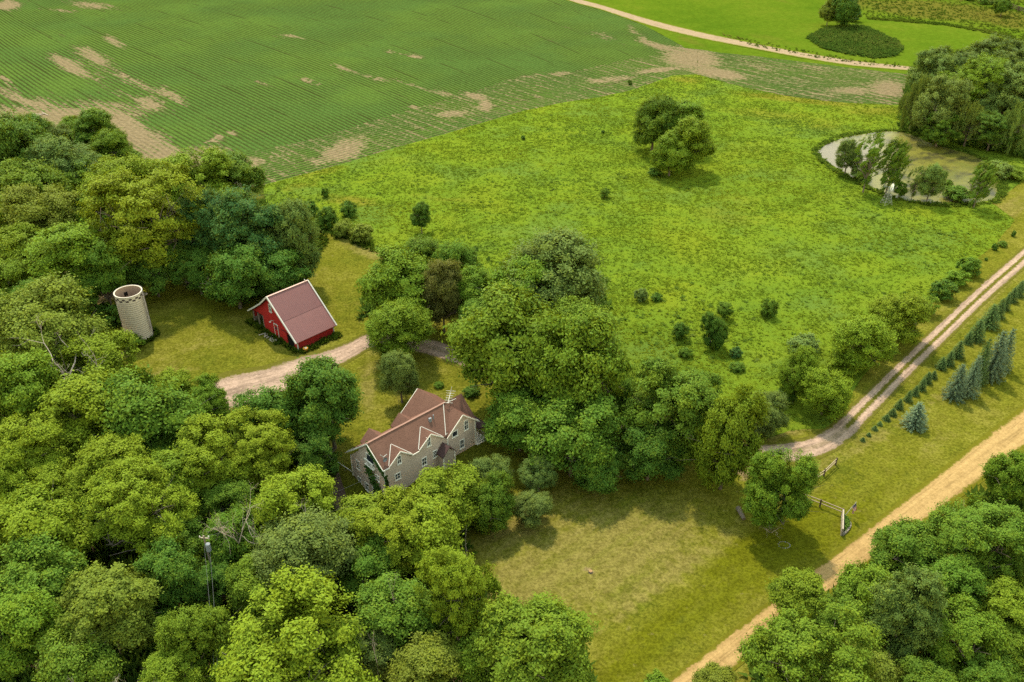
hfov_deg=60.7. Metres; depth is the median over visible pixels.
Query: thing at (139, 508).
broadleaf tree
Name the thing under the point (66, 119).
broadleaf tree
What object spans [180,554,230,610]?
broadleaf tree
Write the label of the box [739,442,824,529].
broadleaf tree
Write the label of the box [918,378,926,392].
spruce tree
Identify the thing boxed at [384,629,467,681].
broadleaf tree
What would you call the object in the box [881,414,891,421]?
spruce tree
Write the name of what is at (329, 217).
shrub
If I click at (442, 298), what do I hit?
broadleaf tree
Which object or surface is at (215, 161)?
broadleaf tree
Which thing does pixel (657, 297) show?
shrub
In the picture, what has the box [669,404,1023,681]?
road
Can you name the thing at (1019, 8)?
rail fence
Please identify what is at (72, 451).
broadleaf tree
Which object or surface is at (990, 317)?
spruce tree
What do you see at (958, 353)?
spruce tree
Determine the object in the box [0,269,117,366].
elm tree
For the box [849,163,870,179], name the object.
shrub
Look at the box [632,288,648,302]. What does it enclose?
shrub
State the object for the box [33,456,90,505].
broadleaf tree
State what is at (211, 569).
power line
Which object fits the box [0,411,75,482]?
broadleaf tree
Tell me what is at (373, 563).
broadleaf tree
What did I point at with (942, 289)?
shrub
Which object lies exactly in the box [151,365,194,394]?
broadleaf tree
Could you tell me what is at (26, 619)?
broadleaf tree
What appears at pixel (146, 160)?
broadleaf tree
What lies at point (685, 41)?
verge
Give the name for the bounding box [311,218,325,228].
shrub
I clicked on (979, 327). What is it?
spruce tree
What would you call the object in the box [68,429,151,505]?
broadleaf tree
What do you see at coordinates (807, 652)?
broadleaf tree
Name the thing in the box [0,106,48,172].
broadleaf tree
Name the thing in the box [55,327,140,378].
broadleaf tree
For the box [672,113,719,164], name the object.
broadleaf tree
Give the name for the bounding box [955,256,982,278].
shrub
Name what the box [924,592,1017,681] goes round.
broadleaf tree
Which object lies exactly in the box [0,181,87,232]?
elm tree
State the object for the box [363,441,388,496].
ivy
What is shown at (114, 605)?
broadleaf tree
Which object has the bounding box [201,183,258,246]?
broadleaf tree
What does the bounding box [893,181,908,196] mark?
shrub
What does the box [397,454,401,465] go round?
window
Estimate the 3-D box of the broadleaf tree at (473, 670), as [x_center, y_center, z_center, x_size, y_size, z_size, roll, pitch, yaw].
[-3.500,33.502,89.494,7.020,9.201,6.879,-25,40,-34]
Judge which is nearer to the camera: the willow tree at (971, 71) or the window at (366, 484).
the window at (366, 484)
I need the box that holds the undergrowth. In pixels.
[0,50,1023,681]
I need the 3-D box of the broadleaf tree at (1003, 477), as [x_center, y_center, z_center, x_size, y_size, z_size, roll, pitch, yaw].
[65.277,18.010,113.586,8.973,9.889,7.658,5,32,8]
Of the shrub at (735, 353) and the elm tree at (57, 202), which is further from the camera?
the elm tree at (57, 202)
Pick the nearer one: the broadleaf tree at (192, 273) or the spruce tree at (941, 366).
the spruce tree at (941, 366)
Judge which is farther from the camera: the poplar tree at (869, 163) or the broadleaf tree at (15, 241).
the poplar tree at (869, 163)
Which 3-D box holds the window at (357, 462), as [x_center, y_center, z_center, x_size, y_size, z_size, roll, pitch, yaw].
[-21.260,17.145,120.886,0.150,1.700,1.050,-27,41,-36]
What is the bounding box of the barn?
[247,279,336,350]
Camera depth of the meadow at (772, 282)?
196.27 m
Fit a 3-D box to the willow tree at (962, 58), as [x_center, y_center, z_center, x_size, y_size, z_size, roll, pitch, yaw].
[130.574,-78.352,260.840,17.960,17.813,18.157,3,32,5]
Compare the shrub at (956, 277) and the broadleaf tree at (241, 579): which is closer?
the broadleaf tree at (241, 579)
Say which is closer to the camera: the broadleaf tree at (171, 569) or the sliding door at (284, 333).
the broadleaf tree at (171, 569)
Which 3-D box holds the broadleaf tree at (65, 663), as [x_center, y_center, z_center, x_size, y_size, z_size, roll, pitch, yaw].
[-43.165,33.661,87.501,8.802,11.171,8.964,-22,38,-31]
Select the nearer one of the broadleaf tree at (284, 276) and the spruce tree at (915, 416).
the spruce tree at (915, 416)
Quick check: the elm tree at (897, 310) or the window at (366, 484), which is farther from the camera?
the elm tree at (897, 310)
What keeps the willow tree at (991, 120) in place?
on the meadow at (772, 282)
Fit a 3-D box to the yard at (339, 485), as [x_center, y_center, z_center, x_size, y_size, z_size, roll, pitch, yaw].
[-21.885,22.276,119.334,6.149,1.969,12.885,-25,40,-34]
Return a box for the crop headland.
[191,52,697,186]
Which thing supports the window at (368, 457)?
in the farmhouse
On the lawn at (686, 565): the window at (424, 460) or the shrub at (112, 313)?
the shrub at (112, 313)
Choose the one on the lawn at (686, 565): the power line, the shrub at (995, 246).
the shrub at (995, 246)
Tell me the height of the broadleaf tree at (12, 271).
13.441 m
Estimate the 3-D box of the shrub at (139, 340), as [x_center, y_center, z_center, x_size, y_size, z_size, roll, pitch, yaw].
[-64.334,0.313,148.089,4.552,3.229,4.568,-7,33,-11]
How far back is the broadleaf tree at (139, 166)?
177.32 m
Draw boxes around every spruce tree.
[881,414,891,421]
[888,408,897,417]
[893,399,904,409]
[899,402,928,433]
[903,391,913,403]
[911,385,919,396]
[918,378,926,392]
[921,371,932,385]
[930,370,937,379]
[935,356,947,371]
[942,363,969,404]
[945,350,954,367]
[952,340,964,360]
[959,355,982,399]
[963,331,972,345]
[964,319,985,343]
[967,337,992,386]
[976,303,1000,330]
[981,329,1009,384]
[991,327,1016,373]
[996,298,1005,319]
[998,294,1011,311]
[1005,287,1018,303]
[1014,280,1023,298]
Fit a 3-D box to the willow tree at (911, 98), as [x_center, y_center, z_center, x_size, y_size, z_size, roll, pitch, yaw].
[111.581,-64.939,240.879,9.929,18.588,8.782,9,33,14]
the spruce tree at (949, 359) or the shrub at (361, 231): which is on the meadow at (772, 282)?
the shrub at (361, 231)
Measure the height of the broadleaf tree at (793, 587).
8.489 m
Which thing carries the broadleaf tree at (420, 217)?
on the meadow at (772, 282)
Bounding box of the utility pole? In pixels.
[199,535,211,562]
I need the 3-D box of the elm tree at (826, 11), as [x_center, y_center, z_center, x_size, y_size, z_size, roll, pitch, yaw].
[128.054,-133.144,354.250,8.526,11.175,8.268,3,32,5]
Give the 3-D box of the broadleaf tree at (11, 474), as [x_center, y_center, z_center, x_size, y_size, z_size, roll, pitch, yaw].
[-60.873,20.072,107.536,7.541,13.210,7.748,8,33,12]
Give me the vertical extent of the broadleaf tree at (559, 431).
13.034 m
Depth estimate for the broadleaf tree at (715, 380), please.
127.17 m
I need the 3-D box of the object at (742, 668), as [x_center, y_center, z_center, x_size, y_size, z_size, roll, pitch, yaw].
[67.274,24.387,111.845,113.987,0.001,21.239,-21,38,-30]
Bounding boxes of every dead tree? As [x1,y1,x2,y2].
[14,313,87,378]
[79,335,107,368]
[200,483,265,557]
[369,631,378,675]
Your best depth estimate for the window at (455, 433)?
122.58 m
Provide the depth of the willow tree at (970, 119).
228.97 m
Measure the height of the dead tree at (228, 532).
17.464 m
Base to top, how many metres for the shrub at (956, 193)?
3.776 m
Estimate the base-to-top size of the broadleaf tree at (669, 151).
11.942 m
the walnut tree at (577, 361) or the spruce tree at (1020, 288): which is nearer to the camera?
the walnut tree at (577, 361)
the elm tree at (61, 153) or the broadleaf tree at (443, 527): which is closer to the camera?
the broadleaf tree at (443, 527)
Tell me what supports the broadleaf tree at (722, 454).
on the lawn at (686, 565)
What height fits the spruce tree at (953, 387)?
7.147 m
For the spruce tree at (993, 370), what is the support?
on the lawn at (686, 565)
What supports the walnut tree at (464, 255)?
on the lawn at (686, 565)
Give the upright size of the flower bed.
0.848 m
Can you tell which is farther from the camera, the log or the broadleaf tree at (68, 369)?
the broadleaf tree at (68, 369)
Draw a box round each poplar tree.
[854,131,885,192]
[880,136,911,193]
[907,165,924,199]
[967,160,998,207]
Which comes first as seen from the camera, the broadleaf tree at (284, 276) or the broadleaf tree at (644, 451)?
the broadleaf tree at (644, 451)
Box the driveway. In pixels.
[214,246,1023,464]
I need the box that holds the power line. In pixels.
[204,474,375,661]
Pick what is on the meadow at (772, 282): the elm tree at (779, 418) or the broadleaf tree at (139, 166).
the elm tree at (779, 418)
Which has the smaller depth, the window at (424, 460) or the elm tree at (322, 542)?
the elm tree at (322, 542)
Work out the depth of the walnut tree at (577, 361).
118.43 m
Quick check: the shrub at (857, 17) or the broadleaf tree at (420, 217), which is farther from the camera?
the shrub at (857, 17)
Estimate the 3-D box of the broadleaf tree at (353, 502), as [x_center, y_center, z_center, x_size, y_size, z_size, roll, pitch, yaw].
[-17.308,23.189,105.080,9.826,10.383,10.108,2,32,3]
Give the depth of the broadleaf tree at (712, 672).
87.75 m
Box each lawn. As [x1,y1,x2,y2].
[88,181,1023,681]
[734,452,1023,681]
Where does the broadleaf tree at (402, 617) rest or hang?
on the ground at (332, 448)
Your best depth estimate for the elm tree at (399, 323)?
138.98 m
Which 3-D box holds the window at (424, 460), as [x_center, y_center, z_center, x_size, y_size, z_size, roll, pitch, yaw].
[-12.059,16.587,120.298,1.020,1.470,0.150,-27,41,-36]
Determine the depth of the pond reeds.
215.49 m
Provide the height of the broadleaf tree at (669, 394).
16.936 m
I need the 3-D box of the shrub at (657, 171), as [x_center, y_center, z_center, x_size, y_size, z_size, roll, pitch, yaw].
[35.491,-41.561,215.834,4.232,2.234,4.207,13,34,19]
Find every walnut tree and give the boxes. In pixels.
[354,241,429,311]
[398,234,440,263]
[430,237,484,277]
[438,281,561,406]
[455,265,491,316]
[475,250,559,307]
[515,304,638,409]
[551,295,620,346]
[628,91,679,150]
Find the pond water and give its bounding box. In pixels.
[817,131,997,202]
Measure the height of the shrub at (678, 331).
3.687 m
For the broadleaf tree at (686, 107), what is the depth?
224.69 m
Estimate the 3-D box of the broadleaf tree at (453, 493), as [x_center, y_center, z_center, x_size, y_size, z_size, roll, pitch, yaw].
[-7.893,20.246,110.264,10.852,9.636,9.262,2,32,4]
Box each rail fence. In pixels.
[805,494,843,511]
[818,458,837,476]
[1011,4,1023,12]
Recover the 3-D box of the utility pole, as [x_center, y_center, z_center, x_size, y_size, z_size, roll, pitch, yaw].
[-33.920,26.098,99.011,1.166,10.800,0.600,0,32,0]
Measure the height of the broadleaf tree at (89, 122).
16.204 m
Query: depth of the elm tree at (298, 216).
159.09 m
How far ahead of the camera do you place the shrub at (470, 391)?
136.60 m
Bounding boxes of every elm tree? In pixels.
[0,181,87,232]
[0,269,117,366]
[24,132,101,187]
[43,117,76,148]
[246,503,364,591]
[266,195,322,276]
[361,296,436,356]
[376,348,421,402]
[470,453,513,491]
[491,225,610,312]
[512,489,554,528]
[516,452,558,492]
[753,389,791,438]
[776,344,821,400]
[795,366,856,421]
[818,0,837,24]
[826,311,900,369]
[834,138,863,173]
[864,290,936,346]
[917,161,948,201]
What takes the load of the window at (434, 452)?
in the farmhouse
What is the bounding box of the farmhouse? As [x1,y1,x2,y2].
[338,387,485,497]
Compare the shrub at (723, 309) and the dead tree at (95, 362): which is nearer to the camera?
the dead tree at (95, 362)
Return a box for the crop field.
[0,0,697,160]
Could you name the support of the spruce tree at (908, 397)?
on the lawn at (686, 565)
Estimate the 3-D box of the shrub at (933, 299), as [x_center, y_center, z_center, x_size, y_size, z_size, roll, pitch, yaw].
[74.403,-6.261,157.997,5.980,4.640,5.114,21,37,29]
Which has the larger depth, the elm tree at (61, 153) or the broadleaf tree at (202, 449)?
the elm tree at (61, 153)
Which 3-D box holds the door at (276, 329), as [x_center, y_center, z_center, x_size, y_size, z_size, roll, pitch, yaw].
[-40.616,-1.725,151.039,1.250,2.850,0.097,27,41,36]
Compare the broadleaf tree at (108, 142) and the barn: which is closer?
the barn
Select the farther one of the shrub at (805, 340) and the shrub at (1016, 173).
the shrub at (1016, 173)
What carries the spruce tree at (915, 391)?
on the lawn at (686, 565)
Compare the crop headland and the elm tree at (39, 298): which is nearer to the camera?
the elm tree at (39, 298)
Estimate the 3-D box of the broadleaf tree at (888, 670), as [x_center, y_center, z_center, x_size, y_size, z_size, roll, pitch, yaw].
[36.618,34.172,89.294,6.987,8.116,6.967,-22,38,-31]
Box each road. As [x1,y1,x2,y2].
[568,0,909,70]
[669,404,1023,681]
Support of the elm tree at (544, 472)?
on the lawn at (686, 565)
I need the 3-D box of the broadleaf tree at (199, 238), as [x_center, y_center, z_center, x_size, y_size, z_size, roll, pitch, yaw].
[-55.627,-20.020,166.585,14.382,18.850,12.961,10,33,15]
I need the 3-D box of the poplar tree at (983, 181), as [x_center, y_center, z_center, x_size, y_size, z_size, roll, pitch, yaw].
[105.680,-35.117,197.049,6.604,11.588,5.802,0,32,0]
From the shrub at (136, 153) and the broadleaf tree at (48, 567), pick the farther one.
the shrub at (136, 153)
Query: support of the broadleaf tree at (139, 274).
on the lawn at (686, 565)
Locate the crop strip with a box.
[697,49,908,104]
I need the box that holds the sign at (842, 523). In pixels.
[840,509,843,535]
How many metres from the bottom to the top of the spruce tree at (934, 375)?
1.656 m
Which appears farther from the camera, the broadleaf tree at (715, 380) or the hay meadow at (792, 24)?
the hay meadow at (792, 24)
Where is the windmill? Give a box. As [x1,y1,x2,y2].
[880,184,893,205]
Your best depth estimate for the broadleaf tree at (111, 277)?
151.60 m
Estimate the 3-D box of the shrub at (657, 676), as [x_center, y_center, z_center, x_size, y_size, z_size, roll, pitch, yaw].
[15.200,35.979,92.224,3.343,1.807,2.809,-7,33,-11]
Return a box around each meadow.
[264,74,1023,439]
[586,0,1023,65]
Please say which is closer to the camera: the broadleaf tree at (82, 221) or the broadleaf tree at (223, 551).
the broadleaf tree at (223, 551)
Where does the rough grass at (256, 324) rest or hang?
on the lawn at (686, 565)
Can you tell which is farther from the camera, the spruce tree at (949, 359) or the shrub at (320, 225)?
the shrub at (320, 225)
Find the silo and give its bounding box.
[113,285,152,339]
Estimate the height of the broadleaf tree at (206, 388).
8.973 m
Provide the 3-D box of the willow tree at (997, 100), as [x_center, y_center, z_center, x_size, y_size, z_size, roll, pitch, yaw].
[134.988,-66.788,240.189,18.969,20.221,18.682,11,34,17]
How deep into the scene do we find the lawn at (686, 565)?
117.93 m
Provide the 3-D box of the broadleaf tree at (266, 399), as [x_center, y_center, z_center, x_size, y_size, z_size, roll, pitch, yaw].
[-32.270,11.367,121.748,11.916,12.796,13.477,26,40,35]
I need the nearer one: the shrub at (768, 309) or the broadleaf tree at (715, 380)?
the broadleaf tree at (715, 380)
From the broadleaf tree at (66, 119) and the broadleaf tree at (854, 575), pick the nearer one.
the broadleaf tree at (854, 575)
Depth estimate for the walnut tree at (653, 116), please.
224.02 m
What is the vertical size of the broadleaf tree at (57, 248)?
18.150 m
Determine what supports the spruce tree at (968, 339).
on the lawn at (686, 565)
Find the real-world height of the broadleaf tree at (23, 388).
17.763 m
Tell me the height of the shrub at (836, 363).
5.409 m
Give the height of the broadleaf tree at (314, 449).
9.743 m
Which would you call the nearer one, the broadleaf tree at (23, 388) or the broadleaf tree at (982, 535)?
the broadleaf tree at (982, 535)
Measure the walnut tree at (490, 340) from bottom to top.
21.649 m
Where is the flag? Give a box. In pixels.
[845,504,856,515]
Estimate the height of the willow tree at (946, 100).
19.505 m
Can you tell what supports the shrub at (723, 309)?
on the meadow at (772, 282)
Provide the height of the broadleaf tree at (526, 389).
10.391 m
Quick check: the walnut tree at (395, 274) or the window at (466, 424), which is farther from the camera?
the walnut tree at (395, 274)
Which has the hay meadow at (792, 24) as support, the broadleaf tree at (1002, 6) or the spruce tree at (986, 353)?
the broadleaf tree at (1002, 6)
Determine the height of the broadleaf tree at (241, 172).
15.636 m
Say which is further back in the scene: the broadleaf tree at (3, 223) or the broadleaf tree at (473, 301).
the broadleaf tree at (3, 223)
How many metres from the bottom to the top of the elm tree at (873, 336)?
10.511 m
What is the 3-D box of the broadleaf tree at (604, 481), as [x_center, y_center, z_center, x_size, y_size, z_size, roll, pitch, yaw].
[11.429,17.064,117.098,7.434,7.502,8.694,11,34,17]
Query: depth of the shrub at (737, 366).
142.58 m
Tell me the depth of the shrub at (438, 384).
138.68 m
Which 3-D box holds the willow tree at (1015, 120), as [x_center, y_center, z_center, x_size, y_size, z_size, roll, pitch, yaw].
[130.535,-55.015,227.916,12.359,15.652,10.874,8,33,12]
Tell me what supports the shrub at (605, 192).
on the meadow at (772, 282)
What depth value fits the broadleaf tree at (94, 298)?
150.32 m
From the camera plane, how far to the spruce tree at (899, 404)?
133.80 m
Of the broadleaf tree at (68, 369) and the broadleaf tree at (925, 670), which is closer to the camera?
the broadleaf tree at (925, 670)
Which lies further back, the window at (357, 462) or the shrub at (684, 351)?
the shrub at (684, 351)
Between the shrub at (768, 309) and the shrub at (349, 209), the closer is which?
the shrub at (768, 309)
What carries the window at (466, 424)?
in the farmhouse
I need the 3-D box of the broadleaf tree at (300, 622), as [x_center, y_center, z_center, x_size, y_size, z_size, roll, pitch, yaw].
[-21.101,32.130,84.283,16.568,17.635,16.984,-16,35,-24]
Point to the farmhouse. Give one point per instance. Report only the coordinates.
(427, 429)
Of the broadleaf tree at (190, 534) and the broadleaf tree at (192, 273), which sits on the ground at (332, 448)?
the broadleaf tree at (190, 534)
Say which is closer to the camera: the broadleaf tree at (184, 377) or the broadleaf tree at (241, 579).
the broadleaf tree at (241, 579)
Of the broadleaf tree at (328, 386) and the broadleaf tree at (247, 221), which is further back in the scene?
the broadleaf tree at (247, 221)
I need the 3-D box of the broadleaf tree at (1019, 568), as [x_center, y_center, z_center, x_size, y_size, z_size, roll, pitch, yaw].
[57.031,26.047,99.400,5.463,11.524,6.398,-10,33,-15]
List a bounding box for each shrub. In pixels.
[85,300,121,329]
[122,333,145,353]
[129,150,142,158]
[303,200,318,216]
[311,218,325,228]
[315,205,338,229]
[321,187,329,197]
[332,218,354,237]
[340,199,358,217]
[349,223,373,242]
[433,381,443,388]
[461,384,480,397]
[600,187,610,197]
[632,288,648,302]
[644,668,670,681]
[647,167,663,176]
[650,292,664,301]
[671,322,691,340]
[677,346,693,357]
[727,361,745,372]
[729,346,742,358]
[759,298,779,318]
[778,382,798,402]
[783,332,821,352]
[827,350,864,377]
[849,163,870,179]
[853,12,861,21]
[912,295,942,316]
[927,278,958,301]
[942,185,970,203]
[944,269,972,286]
[945,179,953,187]
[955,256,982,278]
[978,0,988,4]
[985,159,1013,179]
[991,243,998,249]
[997,240,1007,247]
[1004,167,1023,180]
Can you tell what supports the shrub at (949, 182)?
on the meadow at (772, 282)
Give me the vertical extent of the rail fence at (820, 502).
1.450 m
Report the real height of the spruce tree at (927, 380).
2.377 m
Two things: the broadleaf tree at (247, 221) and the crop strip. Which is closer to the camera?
the broadleaf tree at (247, 221)
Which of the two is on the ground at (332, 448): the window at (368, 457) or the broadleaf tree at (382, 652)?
the broadleaf tree at (382, 652)
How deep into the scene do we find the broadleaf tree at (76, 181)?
187.28 m
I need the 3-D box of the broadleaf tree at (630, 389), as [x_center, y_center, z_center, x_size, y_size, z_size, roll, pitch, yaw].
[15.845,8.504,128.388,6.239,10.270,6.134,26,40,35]
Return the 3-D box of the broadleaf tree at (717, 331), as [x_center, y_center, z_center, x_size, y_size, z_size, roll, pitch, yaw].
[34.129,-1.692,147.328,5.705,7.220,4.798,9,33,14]
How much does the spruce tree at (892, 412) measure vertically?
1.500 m
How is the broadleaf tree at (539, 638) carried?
on the ground at (332, 448)
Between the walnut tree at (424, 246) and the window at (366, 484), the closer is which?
the window at (366, 484)
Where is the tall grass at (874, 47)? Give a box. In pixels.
[806,23,903,58]
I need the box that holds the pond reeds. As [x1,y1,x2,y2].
[811,127,1010,206]
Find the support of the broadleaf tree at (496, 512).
on the lawn at (686, 565)
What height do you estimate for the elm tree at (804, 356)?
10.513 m
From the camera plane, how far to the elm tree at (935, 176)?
198.56 m
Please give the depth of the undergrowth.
107.34 m
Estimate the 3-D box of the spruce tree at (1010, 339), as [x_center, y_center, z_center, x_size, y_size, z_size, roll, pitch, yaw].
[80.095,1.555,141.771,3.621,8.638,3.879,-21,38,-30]
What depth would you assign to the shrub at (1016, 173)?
212.63 m
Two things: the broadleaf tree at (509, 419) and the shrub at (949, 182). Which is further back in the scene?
the shrub at (949, 182)
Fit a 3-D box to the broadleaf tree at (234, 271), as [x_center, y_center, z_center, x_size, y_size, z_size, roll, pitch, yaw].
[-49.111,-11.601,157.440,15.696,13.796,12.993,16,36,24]
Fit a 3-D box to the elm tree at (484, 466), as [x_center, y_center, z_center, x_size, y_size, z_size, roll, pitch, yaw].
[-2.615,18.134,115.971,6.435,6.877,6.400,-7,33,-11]
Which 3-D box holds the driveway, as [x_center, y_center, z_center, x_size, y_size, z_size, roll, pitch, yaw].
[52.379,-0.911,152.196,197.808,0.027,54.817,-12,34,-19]
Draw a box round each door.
[273,323,279,337]
[281,329,287,342]
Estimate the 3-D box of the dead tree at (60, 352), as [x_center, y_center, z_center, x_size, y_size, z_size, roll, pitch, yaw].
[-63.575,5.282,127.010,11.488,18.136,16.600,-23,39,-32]
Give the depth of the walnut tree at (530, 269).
143.51 m
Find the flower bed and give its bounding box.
[840,513,850,535]
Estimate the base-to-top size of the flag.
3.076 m
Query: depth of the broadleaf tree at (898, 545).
99.73 m
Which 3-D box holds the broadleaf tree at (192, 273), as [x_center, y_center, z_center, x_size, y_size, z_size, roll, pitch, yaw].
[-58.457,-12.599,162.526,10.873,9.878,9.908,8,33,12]
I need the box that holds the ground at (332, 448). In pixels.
[0,16,1022,681]
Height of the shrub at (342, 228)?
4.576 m
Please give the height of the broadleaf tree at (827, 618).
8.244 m
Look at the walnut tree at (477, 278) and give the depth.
148.82 m
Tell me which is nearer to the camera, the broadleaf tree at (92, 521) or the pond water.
the broadleaf tree at (92, 521)
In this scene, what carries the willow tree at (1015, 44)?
on the ground at (332, 448)
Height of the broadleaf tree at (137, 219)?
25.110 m
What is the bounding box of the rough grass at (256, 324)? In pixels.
[144,228,383,353]
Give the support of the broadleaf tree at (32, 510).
on the ground at (332, 448)
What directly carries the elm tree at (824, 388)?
on the meadow at (772, 282)
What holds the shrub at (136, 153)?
on the ground at (332, 448)
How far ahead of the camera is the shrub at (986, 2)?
391.56 m
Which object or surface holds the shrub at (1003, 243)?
on the lawn at (686, 565)
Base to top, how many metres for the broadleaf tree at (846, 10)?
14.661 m
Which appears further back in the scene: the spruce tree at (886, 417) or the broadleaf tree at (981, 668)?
the spruce tree at (886, 417)
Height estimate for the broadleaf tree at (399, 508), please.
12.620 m
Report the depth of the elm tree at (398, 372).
130.94 m
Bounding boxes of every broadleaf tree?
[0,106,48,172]
[0,157,75,229]
[0,195,23,232]
[0,221,41,278]
[0,254,32,304]
[0,346,63,432]
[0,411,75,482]
[0,451,35,503]
[0,480,98,572]
[0,531,89,601]
[0,585,68,680]
[10,275,67,315]
[15,111,54,139]
[21,219,104,280]
[28,365,117,464]
[30,621,129,681]
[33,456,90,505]
[40,340,90,389]
[54,558,165,653]
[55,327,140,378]
[56,114,78,137]
[57,154,96,190]
[60,277,104,316]
[64,411,86,467]
[67,107,118,149]
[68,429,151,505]
[71,492,106,551]
[72,157,210,270]
[72,189,108,229]
[72,238,131,304]
[75,152,154,211]
[77,453,202,557]
[88,127,132,163]
[92,361,227,457]
[123,245,177,296]
[131,534,215,621]
[133,157,158,191]
[137,646,205,681]
[139,446,209,509]
[142,510,203,556]
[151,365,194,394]
[153,143,238,210]
[153,602,242,677]
[168,244,214,294]
[172,412,255,493]
[175,185,242,252]
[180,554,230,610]
[188,372,229,417]
[195,475,258,527]
[197,503,262,566]
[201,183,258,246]
[201,243,274,308]
[203,657,225,681]
[204,183,297,268]
[207,149,270,196]
[208,560,385,681]
[218,405,297,488]
[223,553,294,618]
[228,382,309,457]
[238,463,348,538]
[256,246,313,293]
[280,353,364,448]
[287,420,347,475]
[329,490,390,547]
[336,533,407,604]
[344,618,398,681]
[348,569,440,651]
[351,484,440,577]
[383,492,465,578]
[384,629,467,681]
[409,200,432,233]
[410,460,486,529]
[413,543,502,640]
[416,546,459,586]
[419,257,463,331]
[453,627,495,681]
[456,587,603,681]
[458,295,488,321]
[470,467,516,535]
[481,386,546,454]
[507,380,550,402]
[522,388,632,476]
[568,438,626,495]
[604,375,639,421]
[616,423,686,483]
[617,353,721,466]
[647,128,697,175]
[670,97,706,130]
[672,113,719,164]
[683,366,724,401]
[685,380,770,490]
[691,660,744,681]
[699,311,730,350]
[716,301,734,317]
[734,593,887,681]
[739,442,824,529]
[765,564,830,625]
[815,584,875,646]
[824,559,893,613]
[829,0,862,26]
[843,640,909,681]
[861,562,949,660]
[868,514,945,581]
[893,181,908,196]
[895,653,961,681]
[910,620,962,665]
[919,554,989,617]
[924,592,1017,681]
[926,491,1023,578]
[951,646,1023,681]
[972,573,1023,634]
[979,449,1023,501]
[992,0,1013,15]
[997,618,1023,669]
[998,538,1023,587]
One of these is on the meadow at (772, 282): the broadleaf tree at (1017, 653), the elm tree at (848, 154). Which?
the elm tree at (848, 154)
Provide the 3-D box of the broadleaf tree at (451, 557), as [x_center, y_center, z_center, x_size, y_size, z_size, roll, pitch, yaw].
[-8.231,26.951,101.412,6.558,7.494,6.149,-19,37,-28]
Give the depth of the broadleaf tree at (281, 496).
101.95 m
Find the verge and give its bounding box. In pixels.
[588,6,906,73]
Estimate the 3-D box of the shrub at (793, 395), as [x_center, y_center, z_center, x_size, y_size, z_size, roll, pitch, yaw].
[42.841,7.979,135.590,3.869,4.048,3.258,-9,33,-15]
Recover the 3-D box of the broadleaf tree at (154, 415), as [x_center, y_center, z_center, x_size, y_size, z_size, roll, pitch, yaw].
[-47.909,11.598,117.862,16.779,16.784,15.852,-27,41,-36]
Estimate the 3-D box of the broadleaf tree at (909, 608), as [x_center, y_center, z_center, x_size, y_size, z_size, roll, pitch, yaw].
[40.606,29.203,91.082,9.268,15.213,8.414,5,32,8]
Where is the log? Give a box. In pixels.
[736,506,745,519]
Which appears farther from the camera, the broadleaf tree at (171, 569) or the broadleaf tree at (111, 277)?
the broadleaf tree at (111, 277)
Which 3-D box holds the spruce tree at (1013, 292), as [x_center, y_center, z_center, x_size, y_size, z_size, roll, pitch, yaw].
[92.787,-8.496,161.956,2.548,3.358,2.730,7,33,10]
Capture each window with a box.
[355,459,360,471]
[365,452,374,468]
[365,482,369,492]
[394,472,400,481]
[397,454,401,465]
[421,456,427,466]
[426,436,431,447]
[432,449,437,458]
[452,429,458,438]
[459,438,464,449]
[463,419,468,431]
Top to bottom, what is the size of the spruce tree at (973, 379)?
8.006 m
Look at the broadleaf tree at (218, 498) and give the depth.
106.62 m
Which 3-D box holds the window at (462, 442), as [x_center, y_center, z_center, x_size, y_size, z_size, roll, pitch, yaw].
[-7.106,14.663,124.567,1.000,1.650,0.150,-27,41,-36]
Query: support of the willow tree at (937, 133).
on the meadow at (772, 282)
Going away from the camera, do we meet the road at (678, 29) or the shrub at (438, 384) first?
the shrub at (438, 384)
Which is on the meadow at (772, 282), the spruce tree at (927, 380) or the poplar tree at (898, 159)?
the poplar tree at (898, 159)
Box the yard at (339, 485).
[327,470,346,511]
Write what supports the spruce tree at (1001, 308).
on the lawn at (686, 565)
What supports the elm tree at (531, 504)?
on the lawn at (686, 565)
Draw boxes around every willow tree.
[896,72,932,131]
[904,49,956,94]
[910,72,977,140]
[919,111,964,145]
[928,45,979,86]
[935,51,1010,112]
[950,99,988,145]
[962,32,1023,82]
[968,56,1023,117]
[968,110,1020,150]
[992,100,1023,154]
[1000,38,1023,60]
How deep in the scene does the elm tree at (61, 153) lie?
187.41 m
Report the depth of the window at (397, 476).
117.66 m
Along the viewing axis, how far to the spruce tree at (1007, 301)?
159.02 m
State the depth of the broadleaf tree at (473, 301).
145.43 m

